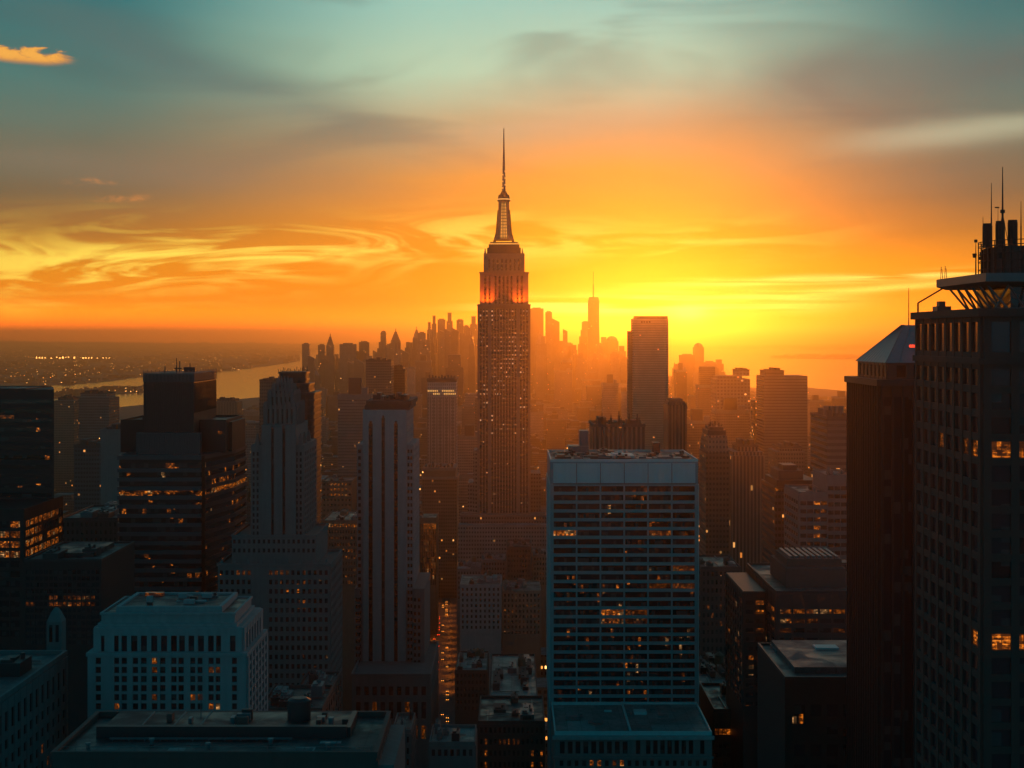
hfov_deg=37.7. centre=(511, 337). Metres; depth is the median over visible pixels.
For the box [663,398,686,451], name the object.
ribbed tower
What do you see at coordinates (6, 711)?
window
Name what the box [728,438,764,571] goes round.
hatted tower
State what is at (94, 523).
block
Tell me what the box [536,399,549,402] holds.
city block
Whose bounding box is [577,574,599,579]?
window
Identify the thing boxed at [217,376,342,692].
gothic tower
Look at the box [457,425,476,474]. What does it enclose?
city block
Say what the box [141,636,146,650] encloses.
window
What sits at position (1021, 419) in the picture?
window
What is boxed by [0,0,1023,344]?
sky
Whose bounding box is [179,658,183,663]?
window
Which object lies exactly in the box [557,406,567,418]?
city block
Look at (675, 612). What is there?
window
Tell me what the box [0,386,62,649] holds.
black tower
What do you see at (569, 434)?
city block
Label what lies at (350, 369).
distant tower
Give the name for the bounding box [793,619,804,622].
window
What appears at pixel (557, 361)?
distant tower
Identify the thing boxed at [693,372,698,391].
distant tower
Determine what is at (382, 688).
window
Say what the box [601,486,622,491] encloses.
window
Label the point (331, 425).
city block
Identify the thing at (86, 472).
office tower
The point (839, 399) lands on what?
city block
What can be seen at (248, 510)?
city block
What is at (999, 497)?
window
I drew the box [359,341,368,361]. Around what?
distant tower
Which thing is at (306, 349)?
distant tower
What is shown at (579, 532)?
window
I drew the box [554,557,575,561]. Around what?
window
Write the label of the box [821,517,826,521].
window
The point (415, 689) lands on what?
window
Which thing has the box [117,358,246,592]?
banded tower
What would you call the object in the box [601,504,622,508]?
window
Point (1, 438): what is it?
ribbon window
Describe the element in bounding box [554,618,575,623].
window
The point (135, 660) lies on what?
window
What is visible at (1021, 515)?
window
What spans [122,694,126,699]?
window
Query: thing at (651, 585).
window
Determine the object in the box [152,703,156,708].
window
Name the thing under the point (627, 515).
window
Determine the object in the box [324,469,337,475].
city block
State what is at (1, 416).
ribbon window
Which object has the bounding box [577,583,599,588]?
window
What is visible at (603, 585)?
window
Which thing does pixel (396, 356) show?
distant tower
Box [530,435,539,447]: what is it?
city block
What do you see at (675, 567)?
window
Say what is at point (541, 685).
city
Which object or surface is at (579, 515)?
window
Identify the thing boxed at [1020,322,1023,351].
window
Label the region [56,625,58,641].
window
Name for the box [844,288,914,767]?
pyramid tower
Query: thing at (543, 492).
city block
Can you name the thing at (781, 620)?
window
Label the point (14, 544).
window
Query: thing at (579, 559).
window
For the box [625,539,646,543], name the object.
window
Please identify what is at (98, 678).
window
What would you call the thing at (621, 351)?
distant tower
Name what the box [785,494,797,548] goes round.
window
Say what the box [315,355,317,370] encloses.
distant tower
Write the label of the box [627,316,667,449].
curved tower
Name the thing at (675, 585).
window
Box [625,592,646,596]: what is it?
window
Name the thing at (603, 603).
window
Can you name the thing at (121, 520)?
ribbon window
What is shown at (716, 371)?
distant tower
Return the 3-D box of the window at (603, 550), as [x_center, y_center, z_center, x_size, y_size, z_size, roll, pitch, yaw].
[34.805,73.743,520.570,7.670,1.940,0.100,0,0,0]
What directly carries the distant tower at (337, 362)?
on the ground
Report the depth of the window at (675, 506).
520.53 m
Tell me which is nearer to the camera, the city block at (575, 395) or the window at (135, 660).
the window at (135, 660)
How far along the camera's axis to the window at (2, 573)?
559.95 m
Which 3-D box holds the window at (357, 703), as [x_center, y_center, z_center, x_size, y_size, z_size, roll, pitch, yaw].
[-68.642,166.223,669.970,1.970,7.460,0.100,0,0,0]
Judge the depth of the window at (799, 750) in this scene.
329.90 m
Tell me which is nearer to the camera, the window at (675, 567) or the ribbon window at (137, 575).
the window at (675, 567)
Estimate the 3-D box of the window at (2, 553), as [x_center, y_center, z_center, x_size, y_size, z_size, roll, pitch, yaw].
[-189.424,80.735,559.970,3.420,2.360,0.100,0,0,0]
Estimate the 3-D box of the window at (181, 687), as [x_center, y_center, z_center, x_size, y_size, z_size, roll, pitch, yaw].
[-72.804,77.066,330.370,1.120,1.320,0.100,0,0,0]
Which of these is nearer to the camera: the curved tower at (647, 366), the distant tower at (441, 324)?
the curved tower at (647, 366)
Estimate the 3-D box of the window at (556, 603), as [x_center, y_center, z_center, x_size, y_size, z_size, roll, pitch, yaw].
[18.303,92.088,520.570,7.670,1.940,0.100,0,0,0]
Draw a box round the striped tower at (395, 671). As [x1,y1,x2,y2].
[351,392,438,767]
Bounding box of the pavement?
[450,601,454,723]
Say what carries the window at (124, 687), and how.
in the stone block at (178, 651)
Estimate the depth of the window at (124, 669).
330.30 m
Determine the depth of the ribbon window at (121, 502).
624.82 m
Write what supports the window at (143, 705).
in the stone block at (178, 651)
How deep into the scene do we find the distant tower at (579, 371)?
5605.47 m
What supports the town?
on the coast
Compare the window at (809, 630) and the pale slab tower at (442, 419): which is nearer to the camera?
the window at (809, 630)
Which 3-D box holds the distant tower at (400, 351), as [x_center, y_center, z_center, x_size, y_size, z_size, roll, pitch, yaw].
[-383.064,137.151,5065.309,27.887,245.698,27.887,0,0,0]
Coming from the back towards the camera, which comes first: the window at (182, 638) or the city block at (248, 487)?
the city block at (248, 487)
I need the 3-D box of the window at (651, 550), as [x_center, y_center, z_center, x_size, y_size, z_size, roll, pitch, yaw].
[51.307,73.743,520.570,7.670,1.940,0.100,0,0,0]
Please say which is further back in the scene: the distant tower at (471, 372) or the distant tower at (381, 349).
the distant tower at (381, 349)
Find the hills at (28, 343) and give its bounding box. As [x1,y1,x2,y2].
[0,341,405,345]
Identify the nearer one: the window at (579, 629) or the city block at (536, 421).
the window at (579, 629)
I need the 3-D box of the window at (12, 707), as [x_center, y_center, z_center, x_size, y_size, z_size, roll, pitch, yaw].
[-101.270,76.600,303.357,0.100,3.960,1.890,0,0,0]
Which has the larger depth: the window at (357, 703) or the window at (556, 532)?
the window at (357, 703)
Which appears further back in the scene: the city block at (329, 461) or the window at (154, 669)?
the city block at (329, 461)
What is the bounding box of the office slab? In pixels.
[546,430,713,767]
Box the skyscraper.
[458,128,545,579]
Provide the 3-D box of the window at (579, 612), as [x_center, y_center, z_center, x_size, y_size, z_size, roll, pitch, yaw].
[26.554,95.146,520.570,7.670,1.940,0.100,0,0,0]
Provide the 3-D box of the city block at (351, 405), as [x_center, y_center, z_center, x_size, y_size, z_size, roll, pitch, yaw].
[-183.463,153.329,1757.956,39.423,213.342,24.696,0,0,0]
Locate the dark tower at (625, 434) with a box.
[589,411,645,449]
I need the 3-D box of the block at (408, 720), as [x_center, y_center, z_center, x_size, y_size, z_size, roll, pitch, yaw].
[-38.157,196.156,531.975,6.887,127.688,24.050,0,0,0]
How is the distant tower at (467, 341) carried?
on the ground
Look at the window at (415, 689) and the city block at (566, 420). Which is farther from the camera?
the city block at (566, 420)
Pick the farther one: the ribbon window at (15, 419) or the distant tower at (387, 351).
the distant tower at (387, 351)
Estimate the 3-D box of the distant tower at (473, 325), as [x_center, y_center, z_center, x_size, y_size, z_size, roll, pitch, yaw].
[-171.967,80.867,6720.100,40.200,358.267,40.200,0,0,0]
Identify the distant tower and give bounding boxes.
[302,343,310,370]
[308,355,314,388]
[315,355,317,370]
[315,369,321,388]
[318,344,325,387]
[325,334,335,394]
[334,354,338,370]
[339,343,356,393]
[347,361,353,393]
[354,358,364,387]
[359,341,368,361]
[365,356,371,387]
[377,342,385,358]
[380,331,385,347]
[386,344,388,358]
[389,329,399,358]
[394,344,398,365]
[396,342,401,363]
[402,350,408,361]
[405,342,410,366]
[411,327,417,366]
[418,332,425,359]
[421,342,425,354]
[426,334,430,359]
[427,322,431,336]
[429,337,435,376]
[432,316,436,375]
[437,319,445,376]
[440,330,443,376]
[444,328,450,375]
[446,313,452,330]
[451,327,458,353]
[456,319,463,333]
[459,334,464,366]
[464,327,470,388]
[468,331,474,392]
[470,316,476,389]
[530,308,542,389]
[534,340,536,389]
[535,331,543,399]
[541,336,546,399]
[545,311,551,384]
[552,319,558,384]
[554,352,560,369]
[559,341,562,359]
[563,329,566,359]
[567,343,572,358]
[567,345,570,359]
[571,345,576,386]
[573,354,577,386]
[575,353,584,388]
[578,343,586,371]
[579,330,586,343]
[582,321,587,343]
[590,348,592,371]
[591,353,597,371]
[598,345,602,381]
[600,337,608,358]
[603,351,608,381]
[606,336,617,355]
[610,352,618,382]
[617,346,625,357]
[620,354,626,382]
[671,364,677,385]
[672,363,675,396]
[679,354,694,394]
[693,343,703,371]
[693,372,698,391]
[702,361,715,366]
[715,367,718,374]
[716,359,724,374]
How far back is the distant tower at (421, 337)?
5720.95 m
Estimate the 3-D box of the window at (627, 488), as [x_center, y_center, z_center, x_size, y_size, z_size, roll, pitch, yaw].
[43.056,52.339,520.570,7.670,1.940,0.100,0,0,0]
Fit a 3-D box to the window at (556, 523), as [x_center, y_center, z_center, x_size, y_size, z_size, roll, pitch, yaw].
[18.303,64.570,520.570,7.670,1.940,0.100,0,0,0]
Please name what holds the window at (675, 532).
in the office slab
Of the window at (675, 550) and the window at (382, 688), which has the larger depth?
the window at (382, 688)
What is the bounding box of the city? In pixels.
[63,371,845,755]
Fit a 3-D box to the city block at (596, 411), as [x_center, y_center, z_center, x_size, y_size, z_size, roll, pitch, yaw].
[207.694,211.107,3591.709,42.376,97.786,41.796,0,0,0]
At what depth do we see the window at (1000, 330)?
209.90 m
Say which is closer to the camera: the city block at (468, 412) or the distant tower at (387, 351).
the city block at (468, 412)
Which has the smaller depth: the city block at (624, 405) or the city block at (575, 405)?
the city block at (624, 405)
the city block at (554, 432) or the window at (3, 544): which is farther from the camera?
the city block at (554, 432)
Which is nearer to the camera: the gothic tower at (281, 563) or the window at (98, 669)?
the window at (98, 669)
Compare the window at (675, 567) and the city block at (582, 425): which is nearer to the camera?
the window at (675, 567)
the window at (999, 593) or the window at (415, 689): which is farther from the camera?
the window at (415, 689)
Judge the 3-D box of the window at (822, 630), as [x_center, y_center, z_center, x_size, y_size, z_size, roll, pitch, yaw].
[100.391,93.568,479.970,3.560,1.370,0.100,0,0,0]
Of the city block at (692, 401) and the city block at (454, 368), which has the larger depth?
the city block at (692, 401)
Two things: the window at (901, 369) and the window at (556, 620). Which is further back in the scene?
the window at (556, 620)
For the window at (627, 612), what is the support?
in the office slab
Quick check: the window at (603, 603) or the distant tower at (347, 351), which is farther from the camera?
the distant tower at (347, 351)
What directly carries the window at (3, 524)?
in the black tower at (31, 514)
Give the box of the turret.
[46,607,65,649]
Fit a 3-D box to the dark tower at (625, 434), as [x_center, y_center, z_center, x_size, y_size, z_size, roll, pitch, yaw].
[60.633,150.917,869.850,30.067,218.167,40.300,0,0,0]
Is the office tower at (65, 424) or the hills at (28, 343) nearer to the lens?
the office tower at (65, 424)
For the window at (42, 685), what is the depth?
323.05 m
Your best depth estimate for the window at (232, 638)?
331.51 m
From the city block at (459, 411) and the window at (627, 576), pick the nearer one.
the window at (627, 576)
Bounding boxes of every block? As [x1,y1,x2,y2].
[0,650,67,767]
[24,541,134,735]
[54,493,73,513]
[63,500,118,540]
[86,592,267,717]
[216,397,241,414]
[242,411,258,420]
[243,408,255,410]
[245,421,258,484]
[246,476,250,496]
[246,491,250,522]
[248,405,258,410]
[268,680,334,710]
[299,670,341,710]
[315,388,327,417]
[321,417,328,442]
[321,442,331,454]
[321,453,337,474]
[322,473,356,519]
[322,509,356,710]
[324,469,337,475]
[326,440,337,454]
[327,392,339,420]
[329,422,336,429]
[329,428,337,435]
[330,436,337,439]
[337,378,372,475]
[394,708,415,767]
[400,362,415,393]
[410,392,421,426]
[413,422,426,457]
[415,355,431,393]
[418,408,426,426]
[421,371,429,408]
[429,718,477,767]
[445,354,463,401]
[455,648,488,727]
[457,402,464,421]
[457,423,460,433]
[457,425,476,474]
[457,556,481,655]
[459,473,472,522]
[460,569,501,689]
[462,393,476,433]
[478,691,544,767]
[482,552,505,647]
[489,654,537,695]
[502,578,540,677]
[507,537,530,579]
[530,399,543,410]
[530,408,543,439]
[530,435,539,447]
[530,445,539,465]
[532,449,546,465]
[532,547,545,647]
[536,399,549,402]
[538,458,546,478]
[541,479,545,505]
[541,506,545,511]
[542,434,564,449]
[543,403,553,409]
[543,407,559,410]
[544,413,550,417]
[545,390,553,402]
[546,414,563,449]
[554,365,571,412]
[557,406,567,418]
[561,358,571,369]
[564,419,572,432]
[564,429,578,444]
[566,422,585,429]
[566,438,578,444]
[568,420,580,432]
[569,414,576,419]
[572,387,579,402]
[572,402,578,412]
[577,402,594,421]
[581,372,601,399]
[586,380,601,406]
[589,406,601,419]
[602,374,618,419]
[618,380,626,390]
[618,387,626,416]
[621,392,626,419]
[674,363,686,403]
[687,409,712,483]
[688,392,695,408]
[695,366,714,418]
[699,555,740,655]
[699,651,725,706]
[700,681,730,767]
[711,368,749,438]
[712,397,748,447]
[725,548,845,767]
[756,367,806,475]
[757,640,845,767]
[768,441,804,474]
[784,468,845,559]
[807,395,824,434]
[807,395,825,399]
[807,439,809,462]
[810,406,845,477]
[831,391,845,412]
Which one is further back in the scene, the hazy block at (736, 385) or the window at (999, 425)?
the hazy block at (736, 385)
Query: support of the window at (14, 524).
in the black tower at (31, 514)
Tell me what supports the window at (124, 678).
in the stone block at (178, 651)
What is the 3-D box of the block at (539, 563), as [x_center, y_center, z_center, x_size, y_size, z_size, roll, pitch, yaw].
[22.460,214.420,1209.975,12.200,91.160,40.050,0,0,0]
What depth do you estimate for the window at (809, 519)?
759.96 m
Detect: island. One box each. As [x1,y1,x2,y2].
[54,390,142,396]
[774,355,857,358]
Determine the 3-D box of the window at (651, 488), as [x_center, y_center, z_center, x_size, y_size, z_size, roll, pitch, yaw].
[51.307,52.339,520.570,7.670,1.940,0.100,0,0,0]
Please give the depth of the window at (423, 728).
669.84 m
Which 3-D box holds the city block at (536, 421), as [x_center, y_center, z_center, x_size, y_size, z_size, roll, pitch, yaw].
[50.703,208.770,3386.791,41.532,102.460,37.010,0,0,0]
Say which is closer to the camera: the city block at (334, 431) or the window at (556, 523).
the window at (556, 523)
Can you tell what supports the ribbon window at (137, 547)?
in the banded tower at (181, 498)
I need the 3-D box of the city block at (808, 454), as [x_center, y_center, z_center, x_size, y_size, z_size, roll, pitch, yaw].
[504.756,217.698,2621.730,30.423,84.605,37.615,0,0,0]
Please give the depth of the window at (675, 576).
520.53 m
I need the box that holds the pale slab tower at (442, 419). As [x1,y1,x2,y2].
[427,375,457,463]
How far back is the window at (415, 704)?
669.84 m
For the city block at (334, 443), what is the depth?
2892.65 m
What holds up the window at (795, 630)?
in the lit office block at (791, 594)
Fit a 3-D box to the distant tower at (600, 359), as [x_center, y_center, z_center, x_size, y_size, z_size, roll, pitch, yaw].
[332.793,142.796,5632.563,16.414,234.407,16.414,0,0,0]
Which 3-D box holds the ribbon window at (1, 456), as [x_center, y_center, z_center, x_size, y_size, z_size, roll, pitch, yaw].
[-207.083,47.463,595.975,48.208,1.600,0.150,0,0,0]
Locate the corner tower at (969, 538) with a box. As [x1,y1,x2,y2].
[910,167,1023,767]
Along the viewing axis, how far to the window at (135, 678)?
330.30 m
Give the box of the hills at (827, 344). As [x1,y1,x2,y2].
[723,344,875,345]
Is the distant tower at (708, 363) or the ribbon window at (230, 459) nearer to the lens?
the ribbon window at (230, 459)
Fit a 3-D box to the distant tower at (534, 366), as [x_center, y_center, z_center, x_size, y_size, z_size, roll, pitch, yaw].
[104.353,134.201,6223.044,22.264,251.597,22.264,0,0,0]
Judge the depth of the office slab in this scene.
520.10 m
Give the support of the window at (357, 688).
in the striped tower at (395, 671)
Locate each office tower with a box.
[54,394,79,493]
[74,438,99,511]
[78,390,118,443]
[100,423,126,504]
[259,377,276,439]
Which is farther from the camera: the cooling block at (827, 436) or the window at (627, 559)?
the cooling block at (827, 436)
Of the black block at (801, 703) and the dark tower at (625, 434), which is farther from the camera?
the dark tower at (625, 434)
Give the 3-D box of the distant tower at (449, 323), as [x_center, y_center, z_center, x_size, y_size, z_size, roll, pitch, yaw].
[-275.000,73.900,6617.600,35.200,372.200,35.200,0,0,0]
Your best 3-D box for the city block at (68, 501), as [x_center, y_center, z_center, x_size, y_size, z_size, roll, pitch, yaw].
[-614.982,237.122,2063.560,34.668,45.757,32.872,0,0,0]
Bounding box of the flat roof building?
[50,696,404,767]
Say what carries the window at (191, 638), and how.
in the stone block at (178, 651)
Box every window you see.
[0,400,50,403]
[0,409,50,412]
[0,415,13,418]
[0,418,50,421]
[0,428,50,431]
[0,437,50,440]
[0,446,50,449]
[0,455,50,458]
[0,465,50,468]
[0,474,50,477]
[0,483,50,486]
[0,493,50,496]
[0,507,61,636]
[0,521,8,527]
[0,531,8,537]
[0,541,8,547]
[0,551,8,556]
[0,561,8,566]
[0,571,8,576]
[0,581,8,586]
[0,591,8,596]
[5,711,6,730]
[11,521,19,527]
[11,531,19,537]
[11,541,19,547]
[11,551,19,556]
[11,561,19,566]
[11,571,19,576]
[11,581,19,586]
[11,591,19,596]
[11,707,12,726]
[26,608,98,643]
[41,685,42,702]
[49,625,51,641]
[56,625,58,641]
[96,658,100,663]
[96,667,100,672]
[96,676,100,681]
[96,685,100,690]
[96,694,100,699]
[96,703,100,708]
[101,636,103,650]
[115,636,118,650]
[115,658,236,708]
[119,451,245,467]
[119,460,245,476]
[119,469,245,486]
[119,477,245,495]
[119,485,245,504]
[119,494,245,513]
[119,502,245,522]
[119,510,245,531]
[119,519,245,540]
[122,636,126,650]
[122,658,126,663]
[122,667,126,672]
[122,676,126,681]
[122,685,126,690]
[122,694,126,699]
[122,703,126,708]
[132,636,136,650]
[133,658,137,663]
[133,667,137,672]
[133,676,137,681]
[133,685,137,690]
[133,694,137,699]
[133,703,137,708]
[135,536,231,549]
[135,544,231,558]
[135,553,229,567]
[135,566,217,577]
[135,575,217,586]
[135,584,217,592]
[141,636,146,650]
[141,658,146,663]
[141,667,146,672]
[141,676,146,681]
[141,685,146,690]
[141,694,146,699]
[141,703,146,708]
[152,636,156,650]
[152,658,156,663]
[152,667,156,672]
[152,676,156,681]
[152,685,156,690]
[152,694,156,699]
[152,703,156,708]
[161,636,166,650]
[171,636,176,650]
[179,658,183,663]
[179,667,183,672]
[179,676,183,681]
[179,685,183,690]
[179,694,183,699]
[179,703,183,708]
[180,636,184,650]
[189,636,193,650]
[198,636,203,650]
[209,636,213,650]
[217,636,220,650]
[230,636,234,650]
[233,446,336,686]
[277,409,278,423]
[291,409,292,423]
[343,568,354,583]
[356,450,419,661]
[356,687,359,694]
[356,702,359,710]
[364,687,368,694]
[364,702,368,710]
[372,687,376,694]
[372,702,376,710]
[381,687,384,694]
[381,702,384,710]
[389,687,392,694]
[389,702,392,718]
[397,687,400,694]
[397,702,400,712]
[405,687,409,694]
[405,702,409,712]
[413,687,417,694]
[413,702,417,718]
[421,687,425,694]
[421,702,425,718]
[421,726,425,738]
[431,574,435,584]
[554,486,575,491]
[554,495,575,499]
[554,504,575,508]
[554,513,575,517]
[554,521,575,526]
[554,530,575,535]
[554,539,575,543]
[554,548,575,552]
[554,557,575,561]
[554,565,575,570]
[554,574,575,579]
[554,583,575,588]
[554,592,575,596]
[554,601,575,605]
[554,610,575,614]
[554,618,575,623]
[554,627,575,632]
[554,627,706,765]
[577,486,599,491]
[577,495,599,499]
[577,504,599,508]
[577,513,599,517]
[577,521,599,526]
[577,530,599,535]
[577,539,599,543]
[577,548,599,552]
[577,557,599,561]
[577,565,599,570]
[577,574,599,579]
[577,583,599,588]
[577,592,599,596]
[577,601,599,605]
[577,610,599,614]
[577,618,599,623]
[577,627,599,632]
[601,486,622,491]
[601,495,622,499]
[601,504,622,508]
[601,513,622,517]
[601,521,622,526]
[601,530,622,535]
[601,539,622,543]
[601,548,622,552]
[601,557,622,561]
[601,565,622,570]
[601,574,622,579]
[601,583,622,588]
[601,592,622,596]
[601,601,622,605]
[601,610,622,614]
[601,618,622,623]
[601,627,622,632]
[625,486,646,491]
[625,495,646,499]
[625,504,646,508]
[625,513,646,517]
[625,521,646,526]
[625,530,646,535]
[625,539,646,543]
[625,548,646,552]
[625,557,646,561]
[625,565,646,570]
[625,574,646,579]
[625,583,646,588]
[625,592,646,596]
[625,601,646,605]
[625,610,646,614]
[625,618,646,623]
[625,627,646,632]
[649,486,670,491]
[649,495,670,499]
[649,504,670,508]
[649,513,670,517]
[649,521,670,526]
[649,530,670,535]
[649,539,670,543]
[649,548,670,552]
[649,557,670,561]
[649,565,670,570]
[649,574,670,579]
[649,583,670,588]
[649,592,670,596]
[649,601,670,605]
[649,610,670,614]
[649,618,670,623]
[673,486,694,491]
[673,495,694,499]
[673,504,694,508]
[673,513,694,517]
[673,521,694,526]
[673,530,694,535]
[673,539,694,543]
[673,548,694,552]
[673,557,694,561]
[673,565,694,570]
[673,574,694,579]
[673,583,694,588]
[673,592,694,596]
[673,601,694,605]
[673,610,694,614]
[673,618,694,623]
[703,597,724,655]
[726,581,773,705]
[780,609,790,613]
[780,619,790,622]
[780,628,790,632]
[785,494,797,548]
[792,716,796,723]
[793,609,804,613]
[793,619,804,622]
[793,628,804,632]
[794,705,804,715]
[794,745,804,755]
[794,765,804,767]
[799,714,802,723]
[800,517,805,521]
[807,517,812,521]
[807,609,817,613]
[807,619,817,622]
[807,628,817,632]
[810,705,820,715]
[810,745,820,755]
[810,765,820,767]
[814,517,819,521]
[820,609,830,613]
[820,619,830,622]
[820,628,830,632]
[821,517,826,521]
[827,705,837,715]
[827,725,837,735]
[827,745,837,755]
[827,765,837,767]
[834,609,844,613]
[834,619,844,622]
[834,628,844,632]
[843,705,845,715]
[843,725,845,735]
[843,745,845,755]
[897,365,905,376]
[918,322,1023,767]
[992,322,1009,351]
[992,370,1009,385]
[992,394,1009,409]
[992,418,1009,433]
[992,442,1009,457]
[992,466,1009,481]
[992,490,1009,505]
[992,514,1009,529]
[992,538,1009,553]
[992,562,1009,577]
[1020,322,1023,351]
[1020,370,1023,385]
[1020,394,1023,409]
[1020,418,1023,433]
[1020,442,1023,457]
[1020,466,1023,481]
[1020,490,1023,505]
[1020,514,1023,529]
[1020,538,1023,553]
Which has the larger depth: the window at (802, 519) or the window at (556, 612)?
the window at (802, 519)
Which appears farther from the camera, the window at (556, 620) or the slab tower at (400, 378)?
the slab tower at (400, 378)
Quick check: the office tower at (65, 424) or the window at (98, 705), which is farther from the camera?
the office tower at (65, 424)
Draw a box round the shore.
[0,346,405,385]
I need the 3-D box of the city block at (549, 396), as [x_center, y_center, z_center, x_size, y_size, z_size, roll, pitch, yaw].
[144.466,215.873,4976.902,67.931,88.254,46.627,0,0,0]
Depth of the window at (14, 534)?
559.95 m
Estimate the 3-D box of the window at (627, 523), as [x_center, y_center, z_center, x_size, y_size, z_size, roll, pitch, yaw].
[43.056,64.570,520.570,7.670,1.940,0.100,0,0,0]
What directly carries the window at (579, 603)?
in the office slab
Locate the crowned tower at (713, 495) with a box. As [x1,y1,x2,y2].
[699,419,728,554]
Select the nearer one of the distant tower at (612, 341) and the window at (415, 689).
the window at (415, 689)
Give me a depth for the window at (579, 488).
520.53 m
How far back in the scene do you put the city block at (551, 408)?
4362.03 m
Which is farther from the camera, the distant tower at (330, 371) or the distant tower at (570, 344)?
the distant tower at (570, 344)
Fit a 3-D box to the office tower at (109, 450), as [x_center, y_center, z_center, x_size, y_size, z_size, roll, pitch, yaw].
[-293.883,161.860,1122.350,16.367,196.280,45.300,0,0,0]
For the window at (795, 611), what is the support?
in the lit office block at (791, 594)
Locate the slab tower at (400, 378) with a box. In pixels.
[394,364,406,395]
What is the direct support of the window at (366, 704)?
in the striped tower at (395, 671)
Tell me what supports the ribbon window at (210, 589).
in the banded tower at (181, 498)
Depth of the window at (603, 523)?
520.53 m
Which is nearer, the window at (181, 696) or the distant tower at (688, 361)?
the window at (181, 696)
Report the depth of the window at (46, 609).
479.88 m
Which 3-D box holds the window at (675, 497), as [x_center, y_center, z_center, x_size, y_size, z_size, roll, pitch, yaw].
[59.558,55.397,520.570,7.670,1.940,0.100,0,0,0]
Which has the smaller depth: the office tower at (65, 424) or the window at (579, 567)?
the window at (579, 567)
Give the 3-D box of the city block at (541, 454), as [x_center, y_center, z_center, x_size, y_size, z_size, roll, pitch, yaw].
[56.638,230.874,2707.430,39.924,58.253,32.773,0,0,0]
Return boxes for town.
[0,341,874,396]
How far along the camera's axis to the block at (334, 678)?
514.98 m
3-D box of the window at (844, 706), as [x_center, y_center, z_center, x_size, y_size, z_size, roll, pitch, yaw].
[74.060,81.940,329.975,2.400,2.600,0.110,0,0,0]
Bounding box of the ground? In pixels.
[119,387,845,767]
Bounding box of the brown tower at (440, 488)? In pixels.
[421,462,458,597]
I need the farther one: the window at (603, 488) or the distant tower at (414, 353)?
the distant tower at (414, 353)
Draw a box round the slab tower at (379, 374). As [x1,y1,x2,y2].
[366,357,393,395]
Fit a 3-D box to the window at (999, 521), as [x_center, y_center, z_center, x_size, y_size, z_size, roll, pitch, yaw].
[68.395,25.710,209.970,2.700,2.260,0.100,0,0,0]
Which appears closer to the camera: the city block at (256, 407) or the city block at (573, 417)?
the city block at (573, 417)
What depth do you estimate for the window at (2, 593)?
559.95 m
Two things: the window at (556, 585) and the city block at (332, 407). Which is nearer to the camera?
the window at (556, 585)
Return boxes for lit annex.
[419,510,438,637]
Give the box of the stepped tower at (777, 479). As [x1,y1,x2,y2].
[761,463,811,562]
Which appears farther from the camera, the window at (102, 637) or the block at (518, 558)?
the block at (518, 558)
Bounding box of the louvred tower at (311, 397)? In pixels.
[278,366,321,522]
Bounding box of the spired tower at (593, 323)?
[588,271,599,371]
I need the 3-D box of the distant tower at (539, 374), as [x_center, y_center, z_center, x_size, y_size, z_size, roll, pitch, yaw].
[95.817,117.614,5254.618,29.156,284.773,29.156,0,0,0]
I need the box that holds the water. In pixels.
[46,346,869,406]
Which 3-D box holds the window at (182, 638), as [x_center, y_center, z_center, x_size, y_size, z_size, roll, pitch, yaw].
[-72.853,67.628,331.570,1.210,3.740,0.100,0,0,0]
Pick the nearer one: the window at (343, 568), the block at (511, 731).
the block at (511, 731)
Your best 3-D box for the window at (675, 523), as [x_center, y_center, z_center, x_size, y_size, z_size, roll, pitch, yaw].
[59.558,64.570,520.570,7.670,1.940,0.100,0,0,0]
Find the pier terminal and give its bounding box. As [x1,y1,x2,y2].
[36,357,112,358]
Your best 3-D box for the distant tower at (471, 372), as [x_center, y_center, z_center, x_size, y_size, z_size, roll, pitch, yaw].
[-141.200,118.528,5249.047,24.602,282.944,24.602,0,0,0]
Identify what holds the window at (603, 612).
in the office slab
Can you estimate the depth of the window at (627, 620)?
520.53 m
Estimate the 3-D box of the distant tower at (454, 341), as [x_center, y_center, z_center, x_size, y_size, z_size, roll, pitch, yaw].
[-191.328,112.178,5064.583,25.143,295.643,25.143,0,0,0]
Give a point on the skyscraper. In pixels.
(504, 494)
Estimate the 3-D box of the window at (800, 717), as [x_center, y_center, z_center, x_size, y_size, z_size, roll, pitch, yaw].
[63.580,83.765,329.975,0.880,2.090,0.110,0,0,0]
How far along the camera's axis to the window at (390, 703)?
669.84 m
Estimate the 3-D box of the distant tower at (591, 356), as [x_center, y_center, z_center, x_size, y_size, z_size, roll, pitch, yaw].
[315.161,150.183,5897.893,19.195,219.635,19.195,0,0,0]
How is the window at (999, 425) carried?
in the corner tower at (969, 538)

